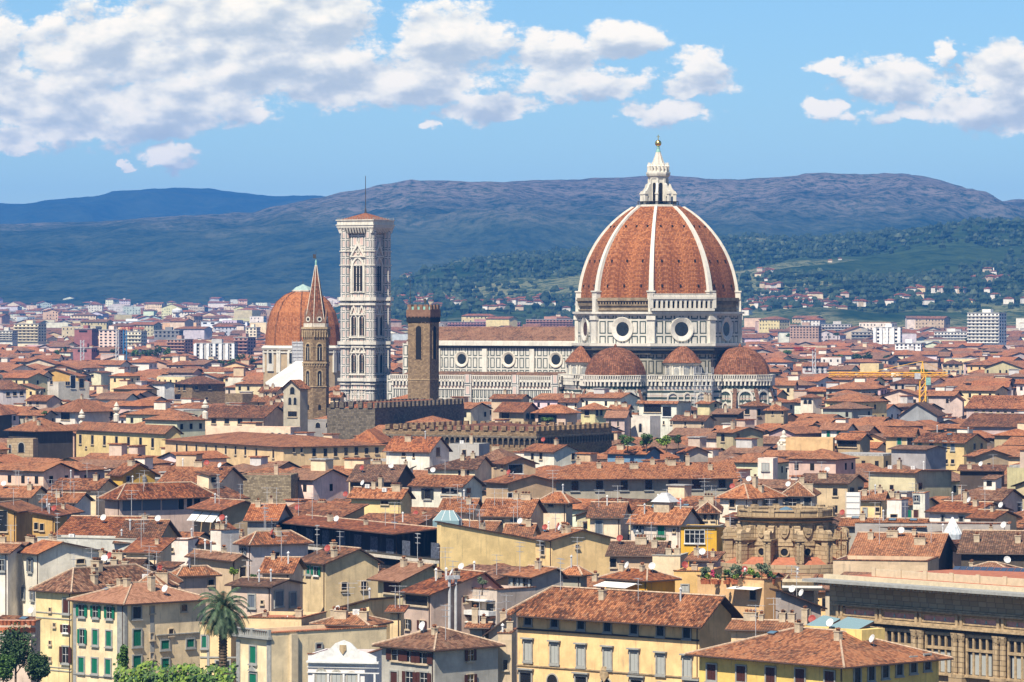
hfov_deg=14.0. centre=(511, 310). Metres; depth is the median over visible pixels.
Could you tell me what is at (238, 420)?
window
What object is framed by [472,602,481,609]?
window
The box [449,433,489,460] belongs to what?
house
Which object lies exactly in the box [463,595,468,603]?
window
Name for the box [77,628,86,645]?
window
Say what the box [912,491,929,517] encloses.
house
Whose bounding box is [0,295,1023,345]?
suburb roofs
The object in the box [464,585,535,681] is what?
house
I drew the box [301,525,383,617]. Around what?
house
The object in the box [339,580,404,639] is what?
house
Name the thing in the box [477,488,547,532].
house
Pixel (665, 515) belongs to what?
house
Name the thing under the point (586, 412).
window
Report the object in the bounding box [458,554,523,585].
house
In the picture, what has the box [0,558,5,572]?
window
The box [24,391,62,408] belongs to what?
house
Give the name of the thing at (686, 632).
window
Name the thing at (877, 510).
window
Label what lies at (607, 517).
house
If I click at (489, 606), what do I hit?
window
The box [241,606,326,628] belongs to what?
house
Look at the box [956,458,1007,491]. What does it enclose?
house
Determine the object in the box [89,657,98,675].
window
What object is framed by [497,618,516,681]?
house
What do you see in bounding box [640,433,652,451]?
tree
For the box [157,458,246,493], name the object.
house
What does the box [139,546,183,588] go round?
house
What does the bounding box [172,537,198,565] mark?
house
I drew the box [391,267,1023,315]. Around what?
hamlet houses
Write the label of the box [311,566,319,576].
window
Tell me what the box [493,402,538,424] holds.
house
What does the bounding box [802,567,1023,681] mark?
library palace
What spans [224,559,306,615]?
house
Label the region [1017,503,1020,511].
window
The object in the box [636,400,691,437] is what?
house
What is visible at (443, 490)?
window
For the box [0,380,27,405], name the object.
house
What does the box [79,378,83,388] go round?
window
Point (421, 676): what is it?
window
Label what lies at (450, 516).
glass pyramid
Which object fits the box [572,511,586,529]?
house
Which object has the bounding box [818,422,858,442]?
house
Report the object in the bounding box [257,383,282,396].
house
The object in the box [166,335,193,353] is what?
apartment block
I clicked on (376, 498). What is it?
house
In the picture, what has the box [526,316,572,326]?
apartment block
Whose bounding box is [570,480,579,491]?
window
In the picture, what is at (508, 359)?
round window
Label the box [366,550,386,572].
house
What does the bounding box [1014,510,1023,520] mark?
house
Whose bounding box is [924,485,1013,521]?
house
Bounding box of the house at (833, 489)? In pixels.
[794,461,868,513]
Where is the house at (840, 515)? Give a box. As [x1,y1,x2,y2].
[833,509,845,527]
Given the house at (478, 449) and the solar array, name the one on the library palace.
the solar array
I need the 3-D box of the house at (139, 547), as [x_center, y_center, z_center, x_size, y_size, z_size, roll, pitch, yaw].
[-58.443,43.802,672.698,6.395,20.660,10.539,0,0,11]
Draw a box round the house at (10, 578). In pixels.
[0,519,26,615]
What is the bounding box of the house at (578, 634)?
[505,558,742,681]
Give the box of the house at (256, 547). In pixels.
[232,504,313,576]
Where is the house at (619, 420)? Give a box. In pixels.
[603,411,632,436]
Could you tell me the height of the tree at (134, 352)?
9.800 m
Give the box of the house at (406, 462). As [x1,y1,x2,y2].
[403,459,415,479]
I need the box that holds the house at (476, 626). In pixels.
[464,590,496,638]
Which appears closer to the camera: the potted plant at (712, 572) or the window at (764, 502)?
the potted plant at (712, 572)
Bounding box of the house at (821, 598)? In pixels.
[791,565,824,615]
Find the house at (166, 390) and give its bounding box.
[150,381,176,398]
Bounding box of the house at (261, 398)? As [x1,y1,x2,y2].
[250,392,282,404]
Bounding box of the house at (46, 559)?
[17,513,107,615]
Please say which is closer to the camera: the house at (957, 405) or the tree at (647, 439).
the tree at (647, 439)
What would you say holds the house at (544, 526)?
on the ground
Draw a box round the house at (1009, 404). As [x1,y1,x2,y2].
[964,395,1023,418]
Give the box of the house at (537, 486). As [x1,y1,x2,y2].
[482,470,560,497]
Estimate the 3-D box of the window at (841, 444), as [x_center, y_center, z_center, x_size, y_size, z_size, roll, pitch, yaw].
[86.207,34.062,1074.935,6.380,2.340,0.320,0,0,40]
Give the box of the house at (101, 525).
[55,490,154,535]
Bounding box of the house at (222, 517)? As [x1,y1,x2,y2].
[208,514,236,532]
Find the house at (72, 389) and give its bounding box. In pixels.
[47,375,88,399]
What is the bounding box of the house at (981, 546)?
[956,522,1023,567]
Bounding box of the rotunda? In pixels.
[721,504,850,573]
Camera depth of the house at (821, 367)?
2212.88 m
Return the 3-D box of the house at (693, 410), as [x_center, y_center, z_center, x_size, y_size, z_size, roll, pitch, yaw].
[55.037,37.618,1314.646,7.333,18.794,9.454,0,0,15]
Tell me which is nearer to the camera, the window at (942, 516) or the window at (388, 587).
the window at (388, 587)
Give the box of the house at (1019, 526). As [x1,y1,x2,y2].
[1016,520,1023,529]
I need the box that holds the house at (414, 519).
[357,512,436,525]
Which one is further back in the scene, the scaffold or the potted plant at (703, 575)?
the scaffold
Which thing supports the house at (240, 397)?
on the ground
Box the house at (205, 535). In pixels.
[177,531,209,539]
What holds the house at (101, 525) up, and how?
on the ground
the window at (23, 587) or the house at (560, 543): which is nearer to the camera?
the window at (23, 587)
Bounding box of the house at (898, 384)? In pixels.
[888,378,932,389]
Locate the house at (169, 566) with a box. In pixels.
[155,561,184,571]
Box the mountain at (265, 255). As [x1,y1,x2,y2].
[0,173,1023,305]
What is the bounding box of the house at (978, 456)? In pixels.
[962,449,1012,466]
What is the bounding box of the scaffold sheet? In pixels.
[846,492,859,516]
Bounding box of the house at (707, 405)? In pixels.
[694,392,722,414]
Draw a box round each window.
[0,510,7,532]
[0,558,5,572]
[18,442,24,451]
[21,585,25,600]
[26,557,32,573]
[29,586,34,601]
[33,522,38,530]
[39,523,44,531]
[59,645,70,665]
[60,624,69,633]
[61,412,69,420]
[61,597,69,615]
[70,375,75,388]
[75,558,85,564]
[76,603,86,618]
[76,656,84,674]
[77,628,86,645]
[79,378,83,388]
[79,434,81,444]
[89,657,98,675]
[90,435,93,444]
[90,604,99,619]
[90,628,98,647]
[102,435,105,445]
[103,658,111,676]
[104,605,113,620]
[104,629,112,648]
[131,605,142,620]
[131,628,143,648]
[132,654,142,670]
[149,606,155,614]
[151,438,153,447]
[159,639,171,651]
[160,657,169,670]
[168,628,174,636]
[180,604,188,612]
[185,637,196,649]
[200,634,207,649]
[207,579,214,586]
[211,418,215,423]
[224,418,229,424]
[227,660,230,670]
[237,419,242,424]
[238,566,246,578]
[240,547,245,555]
[243,446,246,455]
[246,593,256,609]
[247,644,257,665]
[248,672,257,681]
[271,449,274,458]
[274,589,284,608]
[288,397,291,404]
[288,411,297,417]
[289,386,294,393]
[289,591,297,608]
[293,397,296,404]
[304,564,310,575]
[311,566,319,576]
[312,448,315,456]
[314,642,322,651]
[315,422,320,427]
[315,668,326,681]
[323,448,327,457]
[331,669,341,681]
[333,448,338,456]
[340,581,348,591]
[343,447,348,456]
[346,671,357,681]
[354,447,358,455]
[360,581,367,590]
[364,447,369,454]
[380,500,389,505]
[382,582,398,594]
[386,648,406,662]
[389,670,398,681]
[398,650,419,664]
[402,670,415,681]
[403,594,428,607]
[404,618,410,630]
[411,651,431,665]
[416,671,430,681]
[417,620,425,630]
[421,488,432,500]
[436,447,440,456]
[440,488,458,495]
[454,351,468,366]
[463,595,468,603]
[465,649,476,662]
[465,673,476,681]
[466,488,471,494]
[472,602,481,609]
[486,603,494,610]
[501,351,515,366]
[501,413,509,418]
[502,659,508,671]
[507,492,512,497]
[508,464,522,473]
[511,577,518,585]
[516,668,533,681]
[520,578,529,586]
[520,637,533,663]
[522,618,532,627]
[525,412,529,419]
[538,414,556,423]
[539,542,544,555]
[546,673,558,681]
[547,640,560,666]
[548,351,562,367]
[549,619,559,629]
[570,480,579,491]
[571,453,575,460]
[571,672,589,681]
[573,642,587,668]
[575,621,585,631]
[581,317,588,340]
[584,410,589,415]
[595,480,604,491]
[595,520,603,534]
[600,645,613,671]
[602,623,612,633]
[609,558,617,568]
[611,317,632,340]
[619,480,628,491]
[626,648,640,674]
[626,675,644,681]
[628,624,638,635]
[633,525,643,534]
[638,423,641,431]
[643,404,661,412]
[644,480,653,490]
[652,651,666,676]
[654,626,664,638]
[657,526,665,537]
[662,406,671,416]
[667,479,678,490]
[670,317,693,340]
[679,653,692,678]
[680,584,689,592]
[681,628,691,640]
[682,678,698,681]
[684,530,705,544]
[691,475,702,489]
[704,662,717,681]
[717,479,726,488]
[721,317,732,340]
[721,434,724,441]
[728,499,735,508]
[735,664,746,681]
[744,409,749,414]
[748,589,756,601]
[757,547,762,556]
[761,463,769,471]
[762,499,767,505]
[764,665,776,681]
[779,547,788,556]
[785,498,799,505]
[794,667,805,681]
[803,497,811,505]
[804,547,811,556]
[823,669,835,681]
[826,431,830,436]
[831,488,837,496]
[832,505,837,513]
[837,440,857,447]
[853,668,861,681]
[862,507,867,516]
[867,666,876,681]
[874,507,879,512]
[881,665,890,680]
[885,628,910,645]
[895,658,904,677]
[896,438,901,445]
[898,363,915,365]
[907,438,912,444]
[908,509,911,517]
[909,655,918,675]
[913,494,919,502]
[913,509,918,517]
[918,482,923,490]
[923,653,932,672]
[925,631,951,673]
[940,514,944,520]
[949,441,954,451]
[958,515,963,521]
[965,634,992,678]
[1007,638,1023,680]
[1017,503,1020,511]
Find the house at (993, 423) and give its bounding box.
[959,413,1023,434]
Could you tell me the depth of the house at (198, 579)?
633.32 m
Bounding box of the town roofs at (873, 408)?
[0,340,1023,526]
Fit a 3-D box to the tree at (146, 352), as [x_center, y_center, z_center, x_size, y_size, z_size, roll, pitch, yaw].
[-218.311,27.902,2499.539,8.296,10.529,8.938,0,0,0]
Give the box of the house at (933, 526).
[854,521,1011,536]
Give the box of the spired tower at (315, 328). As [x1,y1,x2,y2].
[301,254,330,418]
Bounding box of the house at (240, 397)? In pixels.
[225,393,252,404]
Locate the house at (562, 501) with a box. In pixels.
[540,470,581,528]
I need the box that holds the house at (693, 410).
[691,406,696,414]
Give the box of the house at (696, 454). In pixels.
[676,446,711,461]
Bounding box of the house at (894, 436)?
[883,427,920,452]
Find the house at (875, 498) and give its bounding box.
[858,471,889,516]
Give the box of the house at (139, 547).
[122,523,176,564]
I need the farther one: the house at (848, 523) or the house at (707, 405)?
the house at (707, 405)
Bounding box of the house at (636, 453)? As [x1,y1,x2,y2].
[603,443,663,461]
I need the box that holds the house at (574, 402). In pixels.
[557,393,584,419]
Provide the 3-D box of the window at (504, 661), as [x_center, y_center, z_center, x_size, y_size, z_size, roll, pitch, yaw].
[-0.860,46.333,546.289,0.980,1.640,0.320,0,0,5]
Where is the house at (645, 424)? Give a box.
[631,415,659,437]
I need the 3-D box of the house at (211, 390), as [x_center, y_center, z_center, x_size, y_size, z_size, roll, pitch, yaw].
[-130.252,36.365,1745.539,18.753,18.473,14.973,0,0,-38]
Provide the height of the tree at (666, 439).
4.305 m
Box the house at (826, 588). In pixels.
[822,571,871,615]
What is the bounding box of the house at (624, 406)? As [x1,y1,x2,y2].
[609,401,633,435]
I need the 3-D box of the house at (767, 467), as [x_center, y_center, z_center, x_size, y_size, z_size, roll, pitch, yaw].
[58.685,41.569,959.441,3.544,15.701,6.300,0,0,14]
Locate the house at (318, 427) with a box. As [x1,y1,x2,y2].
[308,419,326,436]
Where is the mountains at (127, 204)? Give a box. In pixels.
[0,188,324,223]
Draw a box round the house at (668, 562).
[652,545,688,574]
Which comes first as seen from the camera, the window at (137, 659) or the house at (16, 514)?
the window at (137, 659)
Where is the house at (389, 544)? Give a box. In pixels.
[278,493,438,567]
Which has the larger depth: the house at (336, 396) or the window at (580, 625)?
the house at (336, 396)
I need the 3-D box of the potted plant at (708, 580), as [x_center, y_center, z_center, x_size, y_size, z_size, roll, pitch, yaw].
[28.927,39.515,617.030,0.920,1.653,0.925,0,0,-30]
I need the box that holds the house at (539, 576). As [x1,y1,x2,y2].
[501,540,569,593]
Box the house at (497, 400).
[489,389,531,420]
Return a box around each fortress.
[327,398,463,438]
[382,421,613,452]
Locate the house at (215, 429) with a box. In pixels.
[205,425,300,434]
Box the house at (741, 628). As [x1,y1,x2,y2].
[724,598,815,641]
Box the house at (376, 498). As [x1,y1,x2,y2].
[346,475,415,514]
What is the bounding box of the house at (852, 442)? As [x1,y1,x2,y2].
[835,433,873,452]
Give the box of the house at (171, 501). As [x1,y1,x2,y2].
[97,470,219,531]
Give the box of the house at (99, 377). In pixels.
[88,368,113,389]
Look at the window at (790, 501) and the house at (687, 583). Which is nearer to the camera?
the house at (687, 583)
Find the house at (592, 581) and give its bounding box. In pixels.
[587,570,603,587]
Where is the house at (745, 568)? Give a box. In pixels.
[740,566,788,588]
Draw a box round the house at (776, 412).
[762,400,789,423]
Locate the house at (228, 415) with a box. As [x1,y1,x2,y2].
[199,405,282,425]
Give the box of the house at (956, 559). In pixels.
[935,524,960,567]
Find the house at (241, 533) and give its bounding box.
[234,523,245,538]
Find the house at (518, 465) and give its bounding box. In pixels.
[492,456,539,477]
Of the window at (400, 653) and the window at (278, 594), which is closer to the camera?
the window at (400, 653)
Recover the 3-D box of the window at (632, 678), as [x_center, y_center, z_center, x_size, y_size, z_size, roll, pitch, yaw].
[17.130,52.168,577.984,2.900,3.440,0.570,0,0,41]
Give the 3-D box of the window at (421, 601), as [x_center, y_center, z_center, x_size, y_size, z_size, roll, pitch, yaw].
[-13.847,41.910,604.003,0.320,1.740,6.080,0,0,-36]
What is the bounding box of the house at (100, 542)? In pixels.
[37,529,164,561]
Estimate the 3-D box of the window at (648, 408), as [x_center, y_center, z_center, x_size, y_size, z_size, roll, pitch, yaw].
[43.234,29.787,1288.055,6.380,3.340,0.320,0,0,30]
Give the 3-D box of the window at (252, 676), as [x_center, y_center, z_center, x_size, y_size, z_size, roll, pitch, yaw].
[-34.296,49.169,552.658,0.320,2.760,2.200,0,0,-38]
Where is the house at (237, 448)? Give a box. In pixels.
[162,432,385,465]
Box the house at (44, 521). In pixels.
[28,494,71,536]
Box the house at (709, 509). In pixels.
[695,478,723,524]
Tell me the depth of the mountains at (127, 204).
13388.08 m
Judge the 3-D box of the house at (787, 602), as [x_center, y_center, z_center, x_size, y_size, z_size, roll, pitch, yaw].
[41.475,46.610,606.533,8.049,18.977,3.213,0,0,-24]
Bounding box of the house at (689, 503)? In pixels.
[657,494,698,508]
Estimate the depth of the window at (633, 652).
578.43 m
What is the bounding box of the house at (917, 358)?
[896,354,938,370]
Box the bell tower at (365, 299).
[336,176,394,400]
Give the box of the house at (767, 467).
[758,457,777,478]
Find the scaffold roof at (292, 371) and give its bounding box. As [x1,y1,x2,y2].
[265,361,302,386]
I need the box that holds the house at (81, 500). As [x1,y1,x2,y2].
[38,478,94,514]
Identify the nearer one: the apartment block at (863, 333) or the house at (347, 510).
the house at (347, 510)
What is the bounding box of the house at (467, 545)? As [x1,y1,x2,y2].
[435,499,534,570]
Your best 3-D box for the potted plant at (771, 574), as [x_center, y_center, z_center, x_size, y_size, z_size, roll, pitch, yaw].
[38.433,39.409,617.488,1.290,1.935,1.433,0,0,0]
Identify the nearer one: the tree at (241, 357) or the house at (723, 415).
the house at (723, 415)
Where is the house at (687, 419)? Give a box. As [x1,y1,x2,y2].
[669,411,716,429]
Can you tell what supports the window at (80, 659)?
in the house at (150, 619)
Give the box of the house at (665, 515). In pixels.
[625,489,704,552]
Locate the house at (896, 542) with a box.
[848,515,956,569]
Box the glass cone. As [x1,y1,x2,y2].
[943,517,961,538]
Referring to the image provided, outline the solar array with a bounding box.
[952,566,1023,571]
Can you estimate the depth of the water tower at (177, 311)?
4696.55 m
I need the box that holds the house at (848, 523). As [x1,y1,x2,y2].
[838,506,929,550]
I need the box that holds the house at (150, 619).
[66,564,212,681]
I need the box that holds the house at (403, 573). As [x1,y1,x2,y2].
[366,533,444,604]
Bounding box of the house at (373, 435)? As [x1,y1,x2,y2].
[351,428,391,444]
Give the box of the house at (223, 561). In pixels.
[184,539,251,603]
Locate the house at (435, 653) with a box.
[372,605,505,681]
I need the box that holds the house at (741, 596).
[696,575,780,618]
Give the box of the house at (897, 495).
[886,483,938,517]
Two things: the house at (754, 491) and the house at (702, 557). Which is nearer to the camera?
the house at (702, 557)
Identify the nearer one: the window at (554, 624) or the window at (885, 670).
the window at (885, 670)
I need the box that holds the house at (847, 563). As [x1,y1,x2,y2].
[832,555,939,574]
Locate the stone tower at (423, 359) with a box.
[406,293,440,399]
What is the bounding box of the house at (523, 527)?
[502,498,540,537]
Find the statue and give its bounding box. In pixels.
[777,430,786,449]
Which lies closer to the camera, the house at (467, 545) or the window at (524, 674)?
the window at (524, 674)
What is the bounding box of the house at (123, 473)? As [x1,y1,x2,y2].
[105,456,159,485]
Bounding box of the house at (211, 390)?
[175,376,224,403]
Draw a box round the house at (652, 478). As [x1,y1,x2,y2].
[531,453,741,499]
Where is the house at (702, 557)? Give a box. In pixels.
[684,529,725,566]
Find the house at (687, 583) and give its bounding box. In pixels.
[673,561,722,592]
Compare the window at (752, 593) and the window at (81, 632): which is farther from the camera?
the window at (752, 593)
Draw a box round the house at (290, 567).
[257,531,307,609]
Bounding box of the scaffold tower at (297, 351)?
[292,340,302,362]
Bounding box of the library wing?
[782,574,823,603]
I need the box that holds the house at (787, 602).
[769,567,827,619]
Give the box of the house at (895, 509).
[886,498,908,517]
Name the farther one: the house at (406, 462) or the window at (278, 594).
the house at (406, 462)
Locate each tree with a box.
[0,621,35,681]
[0,654,16,681]
[24,651,50,681]
[116,644,129,669]
[131,349,140,356]
[140,349,153,355]
[151,345,161,357]
[163,348,170,354]
[193,587,250,674]
[229,567,238,580]
[235,354,246,360]
[248,354,254,363]
[477,576,487,594]
[541,417,553,425]
[618,434,634,451]
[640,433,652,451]
[656,435,671,452]
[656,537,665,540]
[671,434,681,449]
[699,566,710,577]
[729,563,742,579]
[755,563,770,577]
[783,349,791,355]
[852,353,861,358]
[862,352,872,358]
[909,369,927,373]
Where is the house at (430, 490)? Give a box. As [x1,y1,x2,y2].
[407,467,486,506]
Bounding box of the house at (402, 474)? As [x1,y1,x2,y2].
[346,451,415,506]
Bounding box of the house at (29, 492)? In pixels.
[0,470,48,507]
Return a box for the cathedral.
[387,135,777,412]
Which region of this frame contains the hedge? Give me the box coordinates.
[113,658,238,681]
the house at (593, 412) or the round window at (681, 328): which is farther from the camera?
the round window at (681, 328)
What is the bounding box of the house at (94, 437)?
[74,421,183,456]
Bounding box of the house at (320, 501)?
[307,499,350,502]
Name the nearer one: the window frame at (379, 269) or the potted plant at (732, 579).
the potted plant at (732, 579)
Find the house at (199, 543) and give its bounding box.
[189,520,215,549]
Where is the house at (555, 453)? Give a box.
[520,437,581,467]
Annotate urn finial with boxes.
[78,409,84,423]
[113,402,119,420]
[202,399,208,418]
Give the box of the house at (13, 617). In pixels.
[0,607,35,619]
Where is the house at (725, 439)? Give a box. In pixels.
[713,420,766,449]
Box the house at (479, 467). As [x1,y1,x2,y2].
[424,444,494,490]
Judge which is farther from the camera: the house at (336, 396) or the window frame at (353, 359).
the window frame at (353, 359)
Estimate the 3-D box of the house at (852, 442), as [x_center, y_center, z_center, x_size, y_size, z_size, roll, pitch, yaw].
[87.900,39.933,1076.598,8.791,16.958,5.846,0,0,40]
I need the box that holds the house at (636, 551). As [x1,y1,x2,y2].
[605,514,672,572]
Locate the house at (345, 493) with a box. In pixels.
[332,491,350,501]
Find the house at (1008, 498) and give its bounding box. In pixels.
[941,475,1023,512]
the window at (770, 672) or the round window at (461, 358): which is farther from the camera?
the round window at (461, 358)
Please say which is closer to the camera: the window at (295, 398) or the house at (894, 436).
the house at (894, 436)
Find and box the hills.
[333,222,1023,328]
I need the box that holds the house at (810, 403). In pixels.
[798,394,824,413]
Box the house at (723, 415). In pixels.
[710,404,745,425]
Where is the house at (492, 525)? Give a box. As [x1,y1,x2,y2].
[460,504,501,531]
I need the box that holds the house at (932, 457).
[888,445,949,469]
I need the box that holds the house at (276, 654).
[232,625,387,681]
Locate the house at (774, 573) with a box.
[745,572,818,600]
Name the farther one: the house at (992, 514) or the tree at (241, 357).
the tree at (241, 357)
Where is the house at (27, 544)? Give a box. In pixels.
[7,541,32,546]
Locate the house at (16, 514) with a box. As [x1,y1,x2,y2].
[0,488,42,541]
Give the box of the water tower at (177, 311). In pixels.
[172,307,182,316]
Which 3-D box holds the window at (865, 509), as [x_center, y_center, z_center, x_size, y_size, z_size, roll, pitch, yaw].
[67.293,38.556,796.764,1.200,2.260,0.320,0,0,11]
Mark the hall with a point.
(925, 410)
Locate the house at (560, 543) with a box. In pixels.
[529,513,615,575]
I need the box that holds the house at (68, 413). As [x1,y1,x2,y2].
[52,394,113,424]
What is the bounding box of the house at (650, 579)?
[593,560,681,591]
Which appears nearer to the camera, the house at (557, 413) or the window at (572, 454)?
the window at (572, 454)
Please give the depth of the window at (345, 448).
1030.40 m
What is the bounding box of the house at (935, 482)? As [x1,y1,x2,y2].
[866,458,955,496]
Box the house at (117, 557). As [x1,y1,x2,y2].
[98,548,155,571]
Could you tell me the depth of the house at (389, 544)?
715.83 m
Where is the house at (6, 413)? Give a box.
[0,403,17,437]
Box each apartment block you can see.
[0,327,17,345]
[13,320,46,345]
[35,316,87,320]
[72,343,97,359]
[74,325,98,346]
[98,326,125,347]
[113,319,153,323]
[127,329,147,345]
[154,327,183,339]
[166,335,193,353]
[194,339,238,359]
[201,319,248,327]
[233,333,256,354]
[245,324,260,338]
[448,319,520,326]
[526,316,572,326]
[790,322,821,342]
[821,321,851,331]
[851,328,872,338]
[873,324,902,343]
[894,339,922,350]
[934,329,966,338]
[967,309,1006,344]
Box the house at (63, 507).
[30,489,84,519]
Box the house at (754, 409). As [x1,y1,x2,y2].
[738,401,770,425]
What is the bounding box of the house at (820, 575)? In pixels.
[789,568,822,577]
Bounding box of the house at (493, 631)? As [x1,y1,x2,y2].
[483,595,521,640]
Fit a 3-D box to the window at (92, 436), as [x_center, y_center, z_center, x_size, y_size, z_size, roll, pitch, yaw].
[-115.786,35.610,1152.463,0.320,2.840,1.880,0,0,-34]
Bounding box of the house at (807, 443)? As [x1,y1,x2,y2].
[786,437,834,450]
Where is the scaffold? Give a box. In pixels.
[694,367,713,406]
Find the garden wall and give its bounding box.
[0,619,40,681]
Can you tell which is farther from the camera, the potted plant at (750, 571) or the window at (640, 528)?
the window at (640, 528)
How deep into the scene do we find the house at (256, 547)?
690.31 m
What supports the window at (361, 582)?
in the house at (331, 570)
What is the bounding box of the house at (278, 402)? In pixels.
[264,398,282,408]
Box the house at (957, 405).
[948,394,965,417]
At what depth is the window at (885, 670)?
528.98 m
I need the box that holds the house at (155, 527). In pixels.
[112,512,181,543]
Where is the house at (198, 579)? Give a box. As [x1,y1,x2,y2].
[171,548,221,615]
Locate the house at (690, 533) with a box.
[679,524,725,566]
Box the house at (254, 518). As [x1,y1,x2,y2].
[243,487,293,534]
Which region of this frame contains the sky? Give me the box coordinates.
[0,0,1023,203]
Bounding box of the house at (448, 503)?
[436,484,482,519]
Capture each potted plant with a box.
[701,570,705,583]
[705,573,710,583]
[710,570,716,583]
[714,573,718,583]
[723,569,730,583]
[730,571,735,583]
[733,574,738,583]
[747,567,754,579]
[768,571,775,583]
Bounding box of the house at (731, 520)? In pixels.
[722,512,739,543]
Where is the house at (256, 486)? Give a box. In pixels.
[242,462,297,502]
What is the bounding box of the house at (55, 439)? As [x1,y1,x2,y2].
[3,415,77,458]
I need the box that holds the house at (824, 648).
[685,605,953,681]
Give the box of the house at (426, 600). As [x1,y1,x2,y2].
[396,547,502,634]
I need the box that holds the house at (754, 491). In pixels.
[714,472,787,522]
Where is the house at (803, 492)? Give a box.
[782,468,821,505]
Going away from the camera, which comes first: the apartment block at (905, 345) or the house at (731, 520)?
the house at (731, 520)
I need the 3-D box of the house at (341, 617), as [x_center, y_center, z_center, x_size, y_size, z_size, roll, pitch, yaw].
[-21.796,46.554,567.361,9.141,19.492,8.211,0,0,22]
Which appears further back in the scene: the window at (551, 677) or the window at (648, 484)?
the window at (648, 484)
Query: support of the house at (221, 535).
on the ground
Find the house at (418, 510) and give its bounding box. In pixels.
[411,507,437,513]
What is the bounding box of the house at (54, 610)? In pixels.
[28,548,179,681]
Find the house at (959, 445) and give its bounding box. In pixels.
[911,425,990,473]
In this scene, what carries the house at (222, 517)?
on the ground
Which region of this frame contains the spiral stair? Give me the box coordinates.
[836,526,845,557]
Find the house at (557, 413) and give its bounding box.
[531,404,581,424]
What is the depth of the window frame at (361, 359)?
1439.68 m
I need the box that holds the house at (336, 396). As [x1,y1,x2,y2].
[329,389,345,401]
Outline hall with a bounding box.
[897,401,947,421]
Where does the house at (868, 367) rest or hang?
on the ground
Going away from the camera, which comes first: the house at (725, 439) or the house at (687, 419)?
the house at (725, 439)
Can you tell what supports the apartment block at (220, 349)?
on the ground
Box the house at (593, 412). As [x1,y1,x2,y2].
[576,402,611,423]
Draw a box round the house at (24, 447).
[7,438,37,457]
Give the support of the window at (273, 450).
in the house at (237, 448)
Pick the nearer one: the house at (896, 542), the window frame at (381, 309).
the house at (896, 542)
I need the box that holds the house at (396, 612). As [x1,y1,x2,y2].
[384,585,409,638]
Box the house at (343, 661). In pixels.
[306,640,382,681]
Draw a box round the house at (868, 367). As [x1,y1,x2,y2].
[860,363,883,371]
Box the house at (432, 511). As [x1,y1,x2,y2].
[424,509,437,518]
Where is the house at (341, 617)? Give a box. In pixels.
[309,587,393,627]
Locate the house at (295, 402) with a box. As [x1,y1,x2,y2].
[280,379,310,431]
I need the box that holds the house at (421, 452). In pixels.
[382,431,452,469]
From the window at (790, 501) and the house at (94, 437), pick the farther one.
the house at (94, 437)
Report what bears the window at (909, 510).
in the house at (897, 495)
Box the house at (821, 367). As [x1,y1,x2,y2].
[801,362,829,373]
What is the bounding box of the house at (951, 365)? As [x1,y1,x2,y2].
[942,359,963,373]
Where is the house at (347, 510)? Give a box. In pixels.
[288,499,368,518]
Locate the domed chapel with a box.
[261,284,339,386]
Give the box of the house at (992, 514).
[965,486,1021,529]
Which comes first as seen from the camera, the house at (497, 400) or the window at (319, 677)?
the window at (319, 677)
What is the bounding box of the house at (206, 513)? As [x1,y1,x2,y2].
[185,474,250,535]
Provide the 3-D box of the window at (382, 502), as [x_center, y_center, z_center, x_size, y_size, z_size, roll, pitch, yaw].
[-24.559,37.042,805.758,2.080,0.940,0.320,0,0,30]
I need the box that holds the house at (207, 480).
[195,471,249,499]
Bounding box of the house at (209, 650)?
[200,621,240,681]
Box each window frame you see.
[267,350,273,370]
[287,350,291,366]
[305,342,310,359]
[305,369,310,385]
[316,342,322,359]
[316,369,322,385]
[327,342,328,359]
[327,369,328,384]
[337,350,339,370]
[350,241,365,292]
[350,305,357,335]
[350,345,357,372]
[358,305,365,335]
[358,345,365,372]
[376,241,383,292]
[376,305,378,335]
[376,345,378,372]
[379,305,383,335]
[379,345,383,372]
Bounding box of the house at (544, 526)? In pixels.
[537,524,585,535]
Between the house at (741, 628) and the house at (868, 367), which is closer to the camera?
the house at (741, 628)
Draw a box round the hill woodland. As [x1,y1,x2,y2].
[391,216,1023,321]
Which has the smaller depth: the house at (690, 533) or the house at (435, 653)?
the house at (435, 653)
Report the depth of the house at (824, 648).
533.97 m
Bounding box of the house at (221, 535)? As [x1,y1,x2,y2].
[210,521,238,552]
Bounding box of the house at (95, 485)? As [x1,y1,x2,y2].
[47,470,118,514]
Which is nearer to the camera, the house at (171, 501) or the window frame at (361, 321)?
the house at (171, 501)
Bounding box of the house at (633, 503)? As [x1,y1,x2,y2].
[582,497,653,533]
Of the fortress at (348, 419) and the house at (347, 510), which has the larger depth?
the fortress at (348, 419)
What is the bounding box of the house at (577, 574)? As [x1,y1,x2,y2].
[561,537,593,586]
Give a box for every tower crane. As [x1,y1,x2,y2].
[80,340,83,360]
[115,330,118,359]
[120,327,144,359]
[794,347,815,373]
[829,361,947,401]
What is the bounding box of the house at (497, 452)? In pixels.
[483,444,523,477]
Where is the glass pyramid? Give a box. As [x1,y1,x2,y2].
[433,510,460,526]
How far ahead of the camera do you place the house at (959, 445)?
1053.12 m
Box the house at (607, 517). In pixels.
[586,485,632,539]
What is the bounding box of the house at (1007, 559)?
[967,556,1022,567]
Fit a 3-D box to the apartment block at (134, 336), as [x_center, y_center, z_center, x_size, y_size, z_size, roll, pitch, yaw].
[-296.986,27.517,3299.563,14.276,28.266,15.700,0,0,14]

